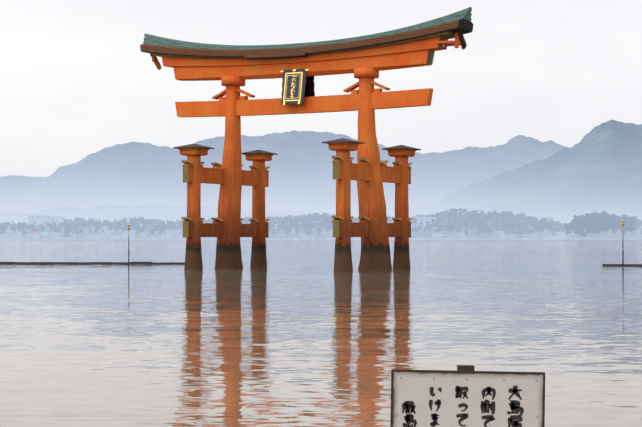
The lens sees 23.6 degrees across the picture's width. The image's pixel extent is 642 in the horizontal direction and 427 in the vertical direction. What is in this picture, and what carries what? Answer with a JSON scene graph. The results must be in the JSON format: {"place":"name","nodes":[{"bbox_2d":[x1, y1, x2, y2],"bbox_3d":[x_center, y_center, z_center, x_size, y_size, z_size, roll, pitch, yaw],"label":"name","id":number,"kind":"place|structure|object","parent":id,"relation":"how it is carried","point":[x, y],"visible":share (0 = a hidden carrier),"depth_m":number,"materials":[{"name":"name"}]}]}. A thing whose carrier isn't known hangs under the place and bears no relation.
{"place":"outdoors","nodes":[
{"label":"outdoors","id":0,"kind":"place"},
{"bbox_2d":[0,175,44,189],"bbox_3d":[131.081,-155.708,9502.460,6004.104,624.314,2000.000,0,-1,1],"label":"mountain","id":1,"kind":"structure","parent":0,"point":[12,182],"depth_m":10073.06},
{"bbox_2d":[0,130,568,217],"bbox_3d":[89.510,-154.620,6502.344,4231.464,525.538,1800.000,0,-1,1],"label":"mountain","id":2,"kind":"structure","parent":0,"point":[300,170],"depth_m":6550.19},
{"bbox_2d":[0,219,640,237],"bbox_3d":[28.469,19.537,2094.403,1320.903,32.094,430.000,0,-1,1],"label":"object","id":3,"kind":"structure","parent":0,"point":[603,235],"depth_m":1916.00,"materials":[{"name":"grey"}]},
{"bbox_2d":[5,222,316,234],"bbox_3d":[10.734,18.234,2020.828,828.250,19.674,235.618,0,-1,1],"label":"teal town roofs","id":4,"kind":"object","parent":3,"relation":"on","point":[7,231],"visible":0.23,"depth_m":1918.11,"materials":[{"name":"teal"}]},
{"bbox_2d":[0,208,641,235],"bbox_3d":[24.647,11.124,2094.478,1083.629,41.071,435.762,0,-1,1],"label":"trees","id":5,"kind":"object","parent":3,"relation":"on","point":[453,216],"visible":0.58,"depth_m":1985.92,"materials":[{"name":"blue plant"}]},
{"bbox_2d":[10,212,641,237],"bbox_3d":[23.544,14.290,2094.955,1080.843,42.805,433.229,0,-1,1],"label":"shore tree trunks","id":6,"kind":"object","parent":3,"relation":"on","point":[419,231],"visible":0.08,"depth_m":1930.94,"materials":[{"name":"brown plant"}]},
{"bbox_2d":[563,211,638,236],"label":"trees","id":7,"kind":"object","parent":3,"relation":"on","point":[590,223],"visible":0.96,"depth_m":1957.29,"materials":[{"name":"blue plant"}]},
{"bbox_2d":[0,216,640,237],"bbox_3d":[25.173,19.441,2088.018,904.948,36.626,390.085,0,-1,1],"label":"town buildings","id":8,"kind":"structure","parent":0,"point":[39,220],"depth_m":1920.93,"materials":[{"name":"grey"}]},
{"bbox_2d":[5,217,640,235],"bbox_3d":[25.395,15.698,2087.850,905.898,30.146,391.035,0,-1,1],"label":"town roofs","id":9,"kind":"structure","parent":8,"relation":"attached to","point":[121,232],"depth_m":1916.96,"materials":[{"name":"grey"}]},
{"bbox_2d":[0,240,641,426],"bbox_3d":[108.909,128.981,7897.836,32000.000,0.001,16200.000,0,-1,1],"label":"sea water","id":10,"kind":"structure","parent":0,"point":[298,333],"depth_m":36.13,"materials":[{"name":"liquid"}]},
{"bbox_2d":[0,262,184,263],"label":"breakwater","id":11,"kind":"object","parent":10,"relation":"in","point":[92,262],"visible":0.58,"depth_m":126.47,"materials":[{"name":"stone"}]},
{"bbox_2d":[128,224,129,261],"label":"marker pole","id":12,"kind":"object","parent":11,"relation":"on","point":[128,241],"visible":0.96,"depth_m":126.81,"materials":[{"name":"silver metal"}]},
{"bbox_2d":[0,204,357,229],"bbox_3d":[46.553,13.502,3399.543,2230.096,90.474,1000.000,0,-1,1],"label":"foothills","id":13,"kind":"structure","parent":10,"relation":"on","point":[112,213],"depth_m":3692.09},
{"bbox_2d":[140,7,472,271],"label":"torii gate","id":14,"kind":"structure","parent":10,"relation":"in","point":[298,67],"depth_m":103.88,"materials":[{"name":"paint"}]},
{"bbox_2d":[0,238,641,239],"bbox_3d":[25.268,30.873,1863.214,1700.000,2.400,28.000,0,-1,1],"label":"shoreline","id":15,"kind":"structure","parent":10,"relation":"on","point":[305,238],"depth_m":1850.15,"materials":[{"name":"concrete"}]},
{"bbox_2d":[494,231,577,237],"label":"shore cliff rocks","id":16,"kind":"object","parent":15,"relation":"on","point":[572,235],"visible":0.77,"depth_m":1865.25,"materials":[{"name":"grey stone"}]},
{"bbox_2d":[294,237,563,239],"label":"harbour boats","id":17,"kind":"object","parent":10,"relation":"on","point":[522,239],"visible":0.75,"depth_m":1825.04,"materials":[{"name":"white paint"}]},
{"bbox_2d":[602,264,641,265],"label":"breakwater","id":18,"kind":"object","parent":10,"relation":"in","point":[621,264],"visible":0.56,"depth_m":118.30,"materials":[{"name":"stone"}]},
{"bbox_2d":[622,220,623,265],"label":"marker pole","id":19,"kind":"object","parent":10,"relation":"in","point":[622,244],"visible":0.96,"depth_m":118.77,"materials":[{"name":"silver metal"}]},
{"bbox_2d":[0,0,641,176],"label":"sky","id":20,"kind":"structure","parent":0,"point":[77,82],"materials":[{"name":"white"}]},
{"bbox_2d":[409,239,468,239],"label":"beach strip","id":21,"kind":"object","parent":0,"point":[438,239],"visible":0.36,"depth_m":1840.59,"materials":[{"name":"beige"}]},
{"bbox_2d":[394,120,641,217],"bbox_3d":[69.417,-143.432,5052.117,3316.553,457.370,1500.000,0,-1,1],"label":"mountain massif","id":22,"kind":"structure","parent":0,"point":[602,145],"depth_m":5295.18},
{"bbox_2d":[462,155,641,227],"bbox_3d":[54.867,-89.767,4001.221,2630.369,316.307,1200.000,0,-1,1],"label":"mountain spur","id":23,"kind":"structure","parent":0,"point":[613,187],"depth_m":4059.65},
{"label":"beach sand","id":24,"kind":"structure","parent":0,"visible":0},
{"bbox_2d":[390,365,544,426],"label":"sign","id":25,"kind":"object","parent":24,"relation":"on","point":[465,396],"visible":1,"depth_m":9.59,"materials":[{"name":"white wood"}]}
]}

